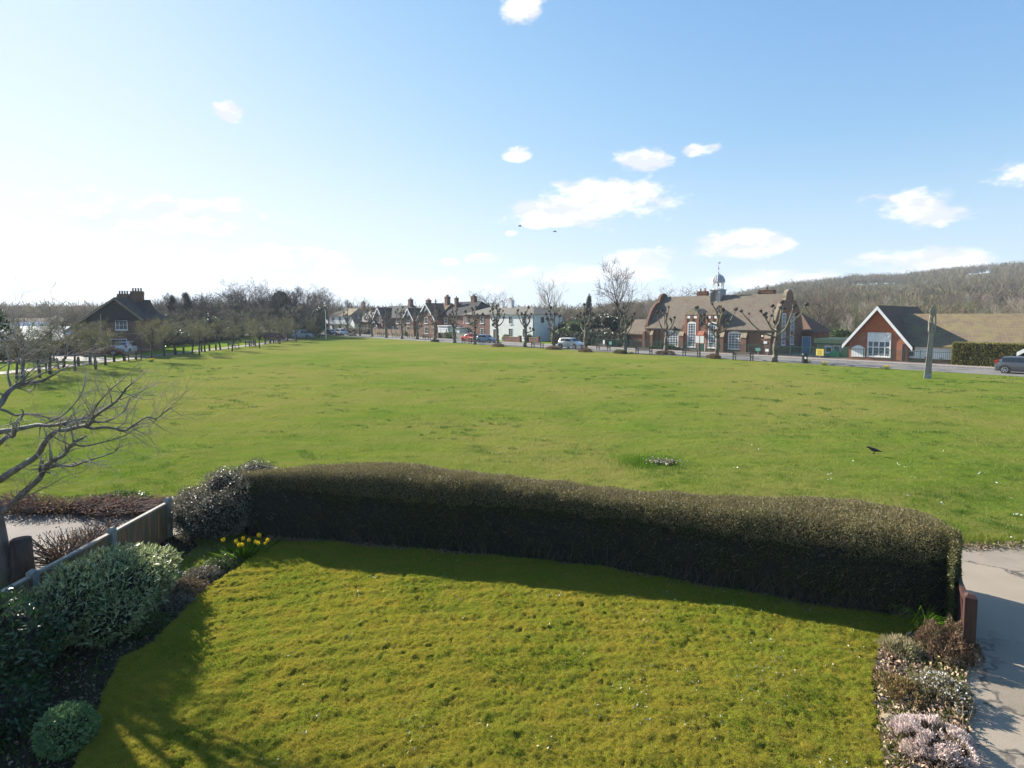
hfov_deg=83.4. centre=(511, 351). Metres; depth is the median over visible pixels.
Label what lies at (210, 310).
bare tree
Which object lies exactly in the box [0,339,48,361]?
garden hedge
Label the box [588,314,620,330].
evergreen tree
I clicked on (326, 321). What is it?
flagpole
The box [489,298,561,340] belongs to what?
white cottage
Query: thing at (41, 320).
outbuilding
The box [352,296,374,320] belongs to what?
bare tree
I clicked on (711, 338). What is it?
window
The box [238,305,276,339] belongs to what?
bare tree
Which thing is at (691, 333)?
window
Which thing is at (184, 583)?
border plant
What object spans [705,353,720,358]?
tree foot planting
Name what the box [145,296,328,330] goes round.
wood understorey
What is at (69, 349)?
outbuilding
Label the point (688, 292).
bare tree
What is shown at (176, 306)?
bare tree
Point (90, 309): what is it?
bare tree
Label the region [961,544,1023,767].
driveway
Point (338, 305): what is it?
bare tree
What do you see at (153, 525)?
garden fence
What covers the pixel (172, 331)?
budding tree
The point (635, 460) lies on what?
scrape tufts
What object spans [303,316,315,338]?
budding tree
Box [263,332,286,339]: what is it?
maroon estate
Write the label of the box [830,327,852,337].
evergreen tree
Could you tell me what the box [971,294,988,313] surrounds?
bare tree
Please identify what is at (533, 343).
park bench
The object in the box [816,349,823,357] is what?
yellow notice
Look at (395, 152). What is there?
sky
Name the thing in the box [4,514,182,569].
gravel lane
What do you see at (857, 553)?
clipped hedge
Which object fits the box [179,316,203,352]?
budding tree
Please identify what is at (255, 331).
budding tree
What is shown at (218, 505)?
mixed shrub
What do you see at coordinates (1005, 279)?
hillside wood
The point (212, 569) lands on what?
border plant
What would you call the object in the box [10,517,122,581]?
trailing brown branches
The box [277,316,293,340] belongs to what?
budding tree
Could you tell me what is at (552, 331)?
pollarded tree
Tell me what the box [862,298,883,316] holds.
bare tree
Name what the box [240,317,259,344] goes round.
budding tree
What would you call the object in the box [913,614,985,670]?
brown heather
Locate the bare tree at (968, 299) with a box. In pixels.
[962,293,974,305]
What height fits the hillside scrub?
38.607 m
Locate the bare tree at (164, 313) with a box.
[158,309,186,330]
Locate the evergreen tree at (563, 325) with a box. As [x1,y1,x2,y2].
[556,321,567,328]
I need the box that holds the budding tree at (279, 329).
[271,318,289,343]
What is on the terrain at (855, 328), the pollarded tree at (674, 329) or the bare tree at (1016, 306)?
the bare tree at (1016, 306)
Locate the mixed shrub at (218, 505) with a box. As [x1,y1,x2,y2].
[166,457,278,541]
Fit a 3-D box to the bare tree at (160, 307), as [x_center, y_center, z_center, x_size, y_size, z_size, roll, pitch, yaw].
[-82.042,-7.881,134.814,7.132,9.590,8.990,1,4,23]
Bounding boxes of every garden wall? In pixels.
[419,333,438,337]
[456,332,472,338]
[503,336,521,342]
[529,336,539,342]
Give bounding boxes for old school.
[627,262,832,354]
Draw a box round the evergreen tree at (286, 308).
[281,303,299,336]
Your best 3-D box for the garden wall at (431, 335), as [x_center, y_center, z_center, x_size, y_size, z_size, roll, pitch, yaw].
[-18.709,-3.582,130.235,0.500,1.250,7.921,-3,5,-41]
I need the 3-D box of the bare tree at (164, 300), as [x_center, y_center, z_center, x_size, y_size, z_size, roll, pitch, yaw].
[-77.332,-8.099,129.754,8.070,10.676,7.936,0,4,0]
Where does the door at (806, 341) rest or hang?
in the old school
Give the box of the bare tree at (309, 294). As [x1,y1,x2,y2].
[287,282,334,329]
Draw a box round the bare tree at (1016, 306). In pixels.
[1003,298,1023,313]
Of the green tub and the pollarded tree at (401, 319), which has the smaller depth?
the green tub
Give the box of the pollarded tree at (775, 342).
[739,300,808,361]
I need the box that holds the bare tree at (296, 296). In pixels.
[271,286,314,331]
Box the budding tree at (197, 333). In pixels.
[179,321,206,355]
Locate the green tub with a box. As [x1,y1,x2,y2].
[827,350,843,357]
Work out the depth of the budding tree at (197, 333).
72.47 m
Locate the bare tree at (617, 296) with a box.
[592,255,648,321]
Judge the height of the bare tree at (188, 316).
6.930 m
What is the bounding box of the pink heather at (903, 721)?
[884,712,980,767]
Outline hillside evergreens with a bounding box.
[745,261,1022,293]
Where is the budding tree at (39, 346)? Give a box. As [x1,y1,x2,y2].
[11,324,59,377]
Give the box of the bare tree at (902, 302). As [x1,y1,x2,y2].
[892,297,912,306]
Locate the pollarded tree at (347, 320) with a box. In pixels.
[340,309,353,334]
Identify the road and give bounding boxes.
[321,333,1023,376]
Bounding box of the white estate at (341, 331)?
[335,329,347,334]
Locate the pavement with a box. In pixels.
[323,332,993,367]
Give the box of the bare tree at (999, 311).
[981,303,1005,313]
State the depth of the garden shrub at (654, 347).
84.73 m
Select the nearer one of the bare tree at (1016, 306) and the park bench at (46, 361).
the park bench at (46, 361)
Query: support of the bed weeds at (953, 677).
on the flower bed
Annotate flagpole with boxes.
[325,310,327,336]
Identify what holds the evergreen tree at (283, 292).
on the verge
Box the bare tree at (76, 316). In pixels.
[60,306,87,325]
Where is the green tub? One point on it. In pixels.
(835, 353)
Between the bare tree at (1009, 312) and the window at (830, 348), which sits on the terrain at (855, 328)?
the bare tree at (1009, 312)
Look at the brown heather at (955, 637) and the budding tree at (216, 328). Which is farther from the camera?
the budding tree at (216, 328)
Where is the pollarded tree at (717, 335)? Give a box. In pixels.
[694,302,737,357]
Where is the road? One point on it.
(922, 368)
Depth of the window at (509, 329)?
116.40 m
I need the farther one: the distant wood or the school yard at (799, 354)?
the distant wood
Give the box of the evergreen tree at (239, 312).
[224,304,244,336]
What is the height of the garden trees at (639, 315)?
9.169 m
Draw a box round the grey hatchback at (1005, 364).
[994,356,1023,372]
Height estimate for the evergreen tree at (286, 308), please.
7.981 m
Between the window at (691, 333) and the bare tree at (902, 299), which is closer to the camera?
the window at (691, 333)
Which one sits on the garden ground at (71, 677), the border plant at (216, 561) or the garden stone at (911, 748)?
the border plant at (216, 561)
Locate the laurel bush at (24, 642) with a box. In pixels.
[0,582,69,748]
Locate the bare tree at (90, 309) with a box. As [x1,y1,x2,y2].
[73,299,103,319]
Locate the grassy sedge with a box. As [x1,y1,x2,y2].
[891,605,957,637]
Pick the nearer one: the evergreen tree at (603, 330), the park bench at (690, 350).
the park bench at (690, 350)
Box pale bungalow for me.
[348,306,374,327]
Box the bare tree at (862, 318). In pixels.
[858,304,891,325]
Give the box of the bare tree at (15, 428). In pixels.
[0,276,211,589]
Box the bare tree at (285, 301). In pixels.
[254,289,303,333]
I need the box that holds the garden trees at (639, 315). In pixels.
[0,303,650,325]
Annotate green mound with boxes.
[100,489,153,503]
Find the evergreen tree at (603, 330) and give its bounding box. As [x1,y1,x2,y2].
[587,328,612,333]
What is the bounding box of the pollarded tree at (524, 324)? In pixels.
[516,306,534,346]
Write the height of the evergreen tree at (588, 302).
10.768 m
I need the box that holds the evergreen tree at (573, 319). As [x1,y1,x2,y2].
[567,315,592,329]
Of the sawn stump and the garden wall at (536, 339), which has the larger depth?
the garden wall at (536, 339)
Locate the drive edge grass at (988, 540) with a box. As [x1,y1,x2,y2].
[962,528,1023,553]
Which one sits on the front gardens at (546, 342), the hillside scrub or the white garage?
the white garage
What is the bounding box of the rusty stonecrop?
[872,670,933,710]
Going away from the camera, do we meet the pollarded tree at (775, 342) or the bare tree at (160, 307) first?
the pollarded tree at (775, 342)
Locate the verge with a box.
[0,335,291,371]
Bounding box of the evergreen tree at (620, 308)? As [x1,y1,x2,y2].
[607,306,626,319]
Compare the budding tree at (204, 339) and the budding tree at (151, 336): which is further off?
the budding tree at (204, 339)
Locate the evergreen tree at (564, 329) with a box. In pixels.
[549,327,566,337]
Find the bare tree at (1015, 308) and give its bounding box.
[1005,293,1023,313]
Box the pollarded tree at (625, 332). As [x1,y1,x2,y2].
[616,306,635,353]
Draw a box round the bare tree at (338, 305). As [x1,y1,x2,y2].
[331,299,344,310]
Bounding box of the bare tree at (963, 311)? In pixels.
[952,306,965,313]
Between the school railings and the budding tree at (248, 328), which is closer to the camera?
the school railings
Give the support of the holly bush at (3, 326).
on the village green
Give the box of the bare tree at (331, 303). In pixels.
[317,293,345,313]
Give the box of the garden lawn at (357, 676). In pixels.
[73,541,920,767]
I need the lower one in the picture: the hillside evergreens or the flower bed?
the flower bed
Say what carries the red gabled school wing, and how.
on the school yard at (799, 354)
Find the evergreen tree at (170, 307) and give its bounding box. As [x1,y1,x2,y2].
[162,295,178,331]
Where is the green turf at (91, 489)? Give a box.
[0,361,1023,535]
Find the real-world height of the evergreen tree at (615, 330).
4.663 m
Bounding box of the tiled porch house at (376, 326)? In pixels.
[372,320,379,328]
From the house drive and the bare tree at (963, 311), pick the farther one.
the bare tree at (963, 311)
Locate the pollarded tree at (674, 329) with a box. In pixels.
[655,306,677,353]
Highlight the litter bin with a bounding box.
[802,353,807,362]
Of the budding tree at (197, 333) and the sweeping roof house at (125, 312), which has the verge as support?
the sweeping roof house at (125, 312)
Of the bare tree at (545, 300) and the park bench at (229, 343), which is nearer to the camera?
the park bench at (229, 343)
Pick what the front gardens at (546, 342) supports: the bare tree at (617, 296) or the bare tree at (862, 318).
the bare tree at (617, 296)
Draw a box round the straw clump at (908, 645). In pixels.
[876,631,924,660]
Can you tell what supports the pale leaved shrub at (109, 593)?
on the garden ground at (71, 677)
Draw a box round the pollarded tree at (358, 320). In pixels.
[354,310,364,335]
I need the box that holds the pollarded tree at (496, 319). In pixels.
[489,305,505,343]
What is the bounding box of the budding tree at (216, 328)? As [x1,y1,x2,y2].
[203,316,232,349]
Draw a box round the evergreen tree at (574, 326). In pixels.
[566,321,584,333]
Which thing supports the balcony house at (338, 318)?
on the front gardens at (546, 342)
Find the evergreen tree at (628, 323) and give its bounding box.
[617,320,630,333]
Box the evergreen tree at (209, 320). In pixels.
[199,314,220,333]
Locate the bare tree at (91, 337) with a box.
[69,321,110,356]
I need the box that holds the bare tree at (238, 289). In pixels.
[220,276,272,335]
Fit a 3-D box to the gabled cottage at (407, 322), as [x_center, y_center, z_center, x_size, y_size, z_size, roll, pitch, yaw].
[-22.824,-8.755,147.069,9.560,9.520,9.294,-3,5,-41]
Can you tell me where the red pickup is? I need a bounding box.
[461,333,472,341]
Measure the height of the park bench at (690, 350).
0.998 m
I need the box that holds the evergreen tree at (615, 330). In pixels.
[610,318,629,334]
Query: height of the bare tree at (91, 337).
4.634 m
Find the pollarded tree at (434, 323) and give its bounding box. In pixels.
[425,302,440,338]
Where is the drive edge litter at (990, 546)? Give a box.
[962,536,1023,553]
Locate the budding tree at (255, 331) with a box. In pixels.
[248,320,267,347]
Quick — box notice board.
[695,335,704,357]
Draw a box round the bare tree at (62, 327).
[36,303,87,358]
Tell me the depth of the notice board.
68.23 m
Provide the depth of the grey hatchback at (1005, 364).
49.62 m
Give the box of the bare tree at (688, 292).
[660,284,709,296]
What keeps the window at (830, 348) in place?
in the green hut
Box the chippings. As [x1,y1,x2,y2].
[642,455,687,464]
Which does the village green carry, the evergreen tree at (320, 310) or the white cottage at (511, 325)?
the evergreen tree at (320, 310)
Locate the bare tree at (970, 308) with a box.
[945,298,987,313]
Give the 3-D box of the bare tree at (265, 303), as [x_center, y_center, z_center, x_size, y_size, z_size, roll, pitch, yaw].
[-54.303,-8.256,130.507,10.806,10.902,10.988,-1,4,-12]
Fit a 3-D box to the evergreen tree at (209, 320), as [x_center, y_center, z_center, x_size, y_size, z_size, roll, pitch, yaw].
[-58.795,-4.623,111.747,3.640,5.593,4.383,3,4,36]
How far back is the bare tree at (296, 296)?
139.09 m
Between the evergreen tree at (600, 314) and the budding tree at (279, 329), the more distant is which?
the evergreen tree at (600, 314)
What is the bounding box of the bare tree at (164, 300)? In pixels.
[154,291,182,319]
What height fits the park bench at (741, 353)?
0.998 m
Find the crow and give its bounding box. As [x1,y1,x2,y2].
[867,446,881,453]
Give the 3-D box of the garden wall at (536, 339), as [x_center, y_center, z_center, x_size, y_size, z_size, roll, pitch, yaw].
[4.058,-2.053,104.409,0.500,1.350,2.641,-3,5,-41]
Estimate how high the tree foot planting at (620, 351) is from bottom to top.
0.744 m
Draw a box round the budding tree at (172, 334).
[157,318,185,354]
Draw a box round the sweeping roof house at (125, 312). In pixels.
[66,288,166,352]
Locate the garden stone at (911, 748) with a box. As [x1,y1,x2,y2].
[901,742,919,753]
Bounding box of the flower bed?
[873,634,969,767]
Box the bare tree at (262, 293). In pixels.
[245,282,270,335]
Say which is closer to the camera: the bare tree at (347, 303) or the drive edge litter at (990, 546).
the drive edge litter at (990, 546)
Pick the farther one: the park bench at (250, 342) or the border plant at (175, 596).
the park bench at (250, 342)
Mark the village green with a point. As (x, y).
(340, 352)
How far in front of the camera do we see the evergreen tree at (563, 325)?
110.15 m
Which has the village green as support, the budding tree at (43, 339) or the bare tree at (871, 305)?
the budding tree at (43, 339)
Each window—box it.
[111,339,126,346]
[115,320,127,330]
[508,328,511,336]
[540,316,544,323]
[668,330,678,344]
[687,322,695,347]
[708,322,716,348]
[728,331,740,349]
[781,313,785,345]
[790,315,794,344]
[826,345,832,352]
[866,332,891,357]
[909,350,924,358]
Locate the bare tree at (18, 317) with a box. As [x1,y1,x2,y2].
[0,304,39,361]
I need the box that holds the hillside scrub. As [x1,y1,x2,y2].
[797,272,1023,328]
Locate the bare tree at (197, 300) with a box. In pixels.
[189,294,215,323]
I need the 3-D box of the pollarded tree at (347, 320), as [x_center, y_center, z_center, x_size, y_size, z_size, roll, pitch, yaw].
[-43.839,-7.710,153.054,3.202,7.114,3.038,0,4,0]
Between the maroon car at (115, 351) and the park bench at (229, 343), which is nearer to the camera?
the maroon car at (115, 351)
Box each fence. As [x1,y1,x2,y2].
[0,498,172,608]
[373,328,413,336]
[956,576,977,665]
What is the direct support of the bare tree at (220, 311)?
on the verge
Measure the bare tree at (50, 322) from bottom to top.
6.843 m
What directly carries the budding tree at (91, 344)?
on the terrain at (855, 328)
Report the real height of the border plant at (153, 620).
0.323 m
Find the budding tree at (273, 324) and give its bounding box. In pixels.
[257,316,280,342]
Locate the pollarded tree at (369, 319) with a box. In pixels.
[365,308,377,336]
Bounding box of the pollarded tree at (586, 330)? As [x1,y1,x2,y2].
[576,303,599,347]
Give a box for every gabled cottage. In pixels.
[372,298,414,329]
[402,298,430,335]
[417,295,453,335]
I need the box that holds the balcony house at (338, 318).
[328,301,373,329]
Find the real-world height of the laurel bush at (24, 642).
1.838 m
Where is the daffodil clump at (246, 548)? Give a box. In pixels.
[210,532,285,560]
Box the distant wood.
[0,298,657,319]
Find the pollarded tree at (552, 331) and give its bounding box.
[545,306,561,345]
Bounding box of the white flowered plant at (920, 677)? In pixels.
[908,666,977,717]
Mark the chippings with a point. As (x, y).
(665, 461)
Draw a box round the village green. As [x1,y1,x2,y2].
[0,335,1023,572]
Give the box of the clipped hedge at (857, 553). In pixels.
[240,461,964,629]
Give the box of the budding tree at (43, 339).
[26,317,77,374]
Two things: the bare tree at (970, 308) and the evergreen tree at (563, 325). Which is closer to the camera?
the evergreen tree at (563, 325)
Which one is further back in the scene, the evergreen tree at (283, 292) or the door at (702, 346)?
the evergreen tree at (283, 292)
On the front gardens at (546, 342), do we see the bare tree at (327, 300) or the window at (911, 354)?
the bare tree at (327, 300)
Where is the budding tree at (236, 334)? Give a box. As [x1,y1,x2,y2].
[223,320,245,350]
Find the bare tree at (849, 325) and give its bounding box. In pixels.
[841,314,855,330]
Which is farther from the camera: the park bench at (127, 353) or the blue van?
the blue van
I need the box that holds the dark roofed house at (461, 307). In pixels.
[440,294,490,326]
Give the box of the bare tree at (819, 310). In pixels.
[793,283,847,327]
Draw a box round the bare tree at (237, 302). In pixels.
[215,288,261,330]
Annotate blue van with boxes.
[292,330,312,337]
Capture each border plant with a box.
[128,611,171,636]
[148,591,197,614]
[163,576,211,600]
[181,565,223,582]
[201,552,242,574]
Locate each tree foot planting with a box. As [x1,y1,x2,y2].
[491,343,503,346]
[546,346,559,349]
[578,347,591,351]
[613,349,627,353]
[655,350,674,354]
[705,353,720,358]
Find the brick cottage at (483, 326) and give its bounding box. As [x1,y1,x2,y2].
[462,300,504,335]
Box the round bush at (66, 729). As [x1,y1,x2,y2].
[29,699,103,763]
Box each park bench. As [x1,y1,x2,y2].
[39,358,64,370]
[122,351,141,361]
[227,342,238,348]
[245,340,255,346]
[531,341,543,347]
[596,343,610,350]
[635,347,651,354]
[682,348,700,356]
[732,351,753,360]
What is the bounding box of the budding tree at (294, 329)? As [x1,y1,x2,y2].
[287,318,301,341]
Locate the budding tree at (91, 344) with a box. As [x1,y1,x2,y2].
[64,319,123,369]
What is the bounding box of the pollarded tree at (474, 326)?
[464,306,483,344]
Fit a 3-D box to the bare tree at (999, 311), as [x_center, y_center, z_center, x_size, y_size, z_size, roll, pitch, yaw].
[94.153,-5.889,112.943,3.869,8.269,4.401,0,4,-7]
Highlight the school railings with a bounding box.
[591,338,950,363]
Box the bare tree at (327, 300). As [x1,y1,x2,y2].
[311,291,340,317]
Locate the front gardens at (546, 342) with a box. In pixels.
[415,336,588,345]
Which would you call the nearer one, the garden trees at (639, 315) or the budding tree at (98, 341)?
the budding tree at (98, 341)
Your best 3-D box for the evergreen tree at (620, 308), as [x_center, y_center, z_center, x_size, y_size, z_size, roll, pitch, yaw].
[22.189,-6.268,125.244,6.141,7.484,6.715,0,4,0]
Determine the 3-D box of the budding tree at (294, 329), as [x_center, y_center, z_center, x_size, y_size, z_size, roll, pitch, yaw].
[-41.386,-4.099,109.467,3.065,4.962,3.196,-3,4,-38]
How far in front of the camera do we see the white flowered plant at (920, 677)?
7.35 m
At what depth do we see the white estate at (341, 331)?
150.65 m
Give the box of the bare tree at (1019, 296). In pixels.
[1012,293,1023,311]
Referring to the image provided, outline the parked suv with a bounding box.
[557,337,583,348]
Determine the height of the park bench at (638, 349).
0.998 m
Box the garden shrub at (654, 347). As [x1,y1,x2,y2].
[649,345,659,348]
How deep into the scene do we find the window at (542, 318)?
112.74 m
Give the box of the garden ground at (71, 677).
[0,532,916,767]
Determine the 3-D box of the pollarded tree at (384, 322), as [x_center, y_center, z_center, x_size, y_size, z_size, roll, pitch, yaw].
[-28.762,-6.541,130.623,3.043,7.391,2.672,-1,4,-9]
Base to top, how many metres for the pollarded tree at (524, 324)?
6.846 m
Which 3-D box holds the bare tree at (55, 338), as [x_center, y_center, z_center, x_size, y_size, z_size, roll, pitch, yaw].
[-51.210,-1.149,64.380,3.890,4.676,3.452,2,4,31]
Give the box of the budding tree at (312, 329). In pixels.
[306,320,320,339]
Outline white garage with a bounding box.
[437,325,467,332]
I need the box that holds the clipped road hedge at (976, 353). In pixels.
[950,341,1023,366]
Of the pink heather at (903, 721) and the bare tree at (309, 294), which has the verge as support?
the bare tree at (309, 294)
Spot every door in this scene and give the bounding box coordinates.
[698,344,704,350]
[802,336,810,352]
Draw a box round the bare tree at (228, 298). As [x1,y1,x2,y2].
[195,283,251,324]
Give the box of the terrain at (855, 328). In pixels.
[68,273,1020,376]
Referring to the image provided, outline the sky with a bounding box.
[0,0,1023,308]
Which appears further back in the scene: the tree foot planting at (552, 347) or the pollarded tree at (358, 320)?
the pollarded tree at (358, 320)
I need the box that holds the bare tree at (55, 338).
[36,322,72,358]
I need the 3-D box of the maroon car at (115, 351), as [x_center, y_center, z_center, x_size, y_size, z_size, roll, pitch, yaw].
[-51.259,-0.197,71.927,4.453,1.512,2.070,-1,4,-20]
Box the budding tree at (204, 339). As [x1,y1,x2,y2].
[191,318,214,351]
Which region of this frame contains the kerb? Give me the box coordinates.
[365,335,993,369]
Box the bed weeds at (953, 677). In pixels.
[870,628,971,767]
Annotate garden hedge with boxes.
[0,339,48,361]
[164,327,244,346]
[341,327,370,334]
[443,331,456,338]
[549,330,631,346]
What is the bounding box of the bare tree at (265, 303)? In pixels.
[245,291,294,331]
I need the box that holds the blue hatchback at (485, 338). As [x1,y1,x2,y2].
[476,334,495,342]
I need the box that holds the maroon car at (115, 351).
[79,344,124,355]
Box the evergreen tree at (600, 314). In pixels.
[585,310,606,319]
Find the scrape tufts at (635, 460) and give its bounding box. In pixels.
[597,448,692,473]
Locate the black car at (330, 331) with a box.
[324,329,336,334]
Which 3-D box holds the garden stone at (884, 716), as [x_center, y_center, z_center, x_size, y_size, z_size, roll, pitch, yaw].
[4.590,4.472,6.995,0.259,0.108,0.155,0,4,0]
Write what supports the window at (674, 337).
in the old school
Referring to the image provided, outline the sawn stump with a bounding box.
[9,536,35,583]
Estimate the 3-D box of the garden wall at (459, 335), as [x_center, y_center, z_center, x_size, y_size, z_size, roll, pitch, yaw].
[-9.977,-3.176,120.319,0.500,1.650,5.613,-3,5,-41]
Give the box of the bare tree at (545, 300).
[533,273,568,313]
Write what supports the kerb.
on the road
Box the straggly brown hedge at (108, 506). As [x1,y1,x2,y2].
[0,490,180,522]
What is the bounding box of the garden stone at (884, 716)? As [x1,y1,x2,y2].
[879,713,897,722]
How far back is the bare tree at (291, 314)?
121.98 m
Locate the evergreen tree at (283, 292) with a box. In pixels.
[273,287,293,332]
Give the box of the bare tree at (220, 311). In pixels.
[198,299,240,327]
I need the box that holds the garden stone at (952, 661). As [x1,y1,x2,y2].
[944,657,961,665]
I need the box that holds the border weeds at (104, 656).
[1,532,269,767]
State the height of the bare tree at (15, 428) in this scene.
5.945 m
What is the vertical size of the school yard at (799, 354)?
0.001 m
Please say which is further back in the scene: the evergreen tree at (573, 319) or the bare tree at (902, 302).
the bare tree at (902, 302)
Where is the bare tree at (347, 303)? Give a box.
[341,298,357,308]
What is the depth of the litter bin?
60.36 m
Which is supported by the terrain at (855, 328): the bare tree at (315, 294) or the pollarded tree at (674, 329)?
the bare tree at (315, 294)
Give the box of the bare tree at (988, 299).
[981,290,997,309]
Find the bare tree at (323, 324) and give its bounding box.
[302,310,331,337]
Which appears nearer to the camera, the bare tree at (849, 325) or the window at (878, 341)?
the window at (878, 341)
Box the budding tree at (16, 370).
[0,330,38,378]
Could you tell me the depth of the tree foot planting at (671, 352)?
74.30 m
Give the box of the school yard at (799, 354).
[609,346,951,364]
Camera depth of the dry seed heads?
6.80 m
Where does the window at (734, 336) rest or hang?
in the old school
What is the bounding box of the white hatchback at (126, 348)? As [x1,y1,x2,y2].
[114,341,136,352]
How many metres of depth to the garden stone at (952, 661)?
8.12 m
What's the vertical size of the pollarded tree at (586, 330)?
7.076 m
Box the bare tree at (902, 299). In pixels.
[895,297,924,309]
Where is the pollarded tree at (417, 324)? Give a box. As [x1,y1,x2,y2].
[407,307,423,338]
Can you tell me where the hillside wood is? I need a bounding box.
[644,260,1023,307]
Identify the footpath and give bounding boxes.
[0,335,316,373]
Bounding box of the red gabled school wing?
[842,305,1023,363]
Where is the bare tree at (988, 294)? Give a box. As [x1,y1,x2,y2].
[981,293,993,310]
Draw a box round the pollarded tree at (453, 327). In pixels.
[448,306,458,342]
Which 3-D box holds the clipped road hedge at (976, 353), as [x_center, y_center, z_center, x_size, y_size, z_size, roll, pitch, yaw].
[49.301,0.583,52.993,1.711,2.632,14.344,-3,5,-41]
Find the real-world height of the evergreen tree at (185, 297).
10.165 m
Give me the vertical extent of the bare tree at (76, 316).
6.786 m
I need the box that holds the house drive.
[0,354,112,361]
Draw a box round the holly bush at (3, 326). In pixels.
[0,309,12,347]
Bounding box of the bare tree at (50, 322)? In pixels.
[29,301,66,364]
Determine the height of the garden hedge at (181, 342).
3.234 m
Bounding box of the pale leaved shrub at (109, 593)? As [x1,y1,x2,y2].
[5,539,183,656]
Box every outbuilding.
[1,326,74,354]
[3,322,53,325]
[10,318,68,325]
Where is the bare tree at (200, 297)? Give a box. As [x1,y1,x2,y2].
[192,291,228,327]
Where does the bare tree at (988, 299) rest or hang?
on the terrain at (855, 328)
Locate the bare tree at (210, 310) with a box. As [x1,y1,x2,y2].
[179,301,225,328]
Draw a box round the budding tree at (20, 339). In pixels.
[0,319,63,379]
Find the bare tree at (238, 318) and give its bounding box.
[218,309,254,341]
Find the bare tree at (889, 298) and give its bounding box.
[881,295,894,305]
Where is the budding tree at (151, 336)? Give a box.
[134,317,171,360]
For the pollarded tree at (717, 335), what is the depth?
67.86 m
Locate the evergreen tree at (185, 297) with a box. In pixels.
[178,291,195,331]
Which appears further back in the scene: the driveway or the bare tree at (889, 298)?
the bare tree at (889, 298)
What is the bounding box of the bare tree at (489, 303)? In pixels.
[467,289,515,306]
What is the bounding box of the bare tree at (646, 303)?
[641,292,655,318]
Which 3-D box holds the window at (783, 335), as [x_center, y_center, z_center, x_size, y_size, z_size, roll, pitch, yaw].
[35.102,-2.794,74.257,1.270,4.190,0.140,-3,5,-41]
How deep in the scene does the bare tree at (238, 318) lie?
111.78 m
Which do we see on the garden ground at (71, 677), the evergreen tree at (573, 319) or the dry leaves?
the dry leaves
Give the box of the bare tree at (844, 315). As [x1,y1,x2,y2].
[836,302,851,327]
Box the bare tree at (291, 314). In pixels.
[267,305,307,338]
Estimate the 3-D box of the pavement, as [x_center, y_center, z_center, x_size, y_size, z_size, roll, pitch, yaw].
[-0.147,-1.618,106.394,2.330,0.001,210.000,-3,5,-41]
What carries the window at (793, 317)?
in the old school
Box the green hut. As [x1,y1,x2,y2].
[813,337,848,356]
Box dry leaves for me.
[266,535,942,624]
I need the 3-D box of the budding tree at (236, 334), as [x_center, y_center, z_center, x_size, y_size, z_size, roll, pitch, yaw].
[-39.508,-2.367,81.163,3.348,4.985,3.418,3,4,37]
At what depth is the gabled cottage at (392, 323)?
153.61 m
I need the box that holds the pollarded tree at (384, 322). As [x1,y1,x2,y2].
[379,306,391,337]
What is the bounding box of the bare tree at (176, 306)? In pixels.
[165,298,201,323]
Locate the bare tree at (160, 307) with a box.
[153,299,176,323]
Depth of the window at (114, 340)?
76.82 m
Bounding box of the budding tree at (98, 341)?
[76,319,123,364]
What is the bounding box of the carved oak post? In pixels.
[924,306,936,378]
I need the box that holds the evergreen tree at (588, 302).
[585,293,591,317]
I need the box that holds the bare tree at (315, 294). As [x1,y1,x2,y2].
[300,286,335,327]
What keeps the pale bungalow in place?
on the front gardens at (546, 342)
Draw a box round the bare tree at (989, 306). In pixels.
[979,299,999,313]
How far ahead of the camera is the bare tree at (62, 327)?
65.52 m
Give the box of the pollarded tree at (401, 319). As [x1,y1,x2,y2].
[394,306,406,338]
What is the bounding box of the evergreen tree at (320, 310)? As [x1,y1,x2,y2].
[309,306,328,336]
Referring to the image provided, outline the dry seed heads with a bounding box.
[961,701,974,729]
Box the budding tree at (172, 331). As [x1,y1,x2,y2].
[153,318,181,355]
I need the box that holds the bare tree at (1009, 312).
[1001,300,1018,313]
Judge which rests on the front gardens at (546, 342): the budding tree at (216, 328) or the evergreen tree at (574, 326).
the evergreen tree at (574, 326)
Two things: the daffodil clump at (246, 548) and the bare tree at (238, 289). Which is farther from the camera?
the bare tree at (238, 289)
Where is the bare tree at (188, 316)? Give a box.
[171,308,206,331]
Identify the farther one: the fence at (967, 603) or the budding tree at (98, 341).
the budding tree at (98, 341)
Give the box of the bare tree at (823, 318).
[813,294,836,325]
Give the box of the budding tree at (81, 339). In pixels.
[48,319,97,370]

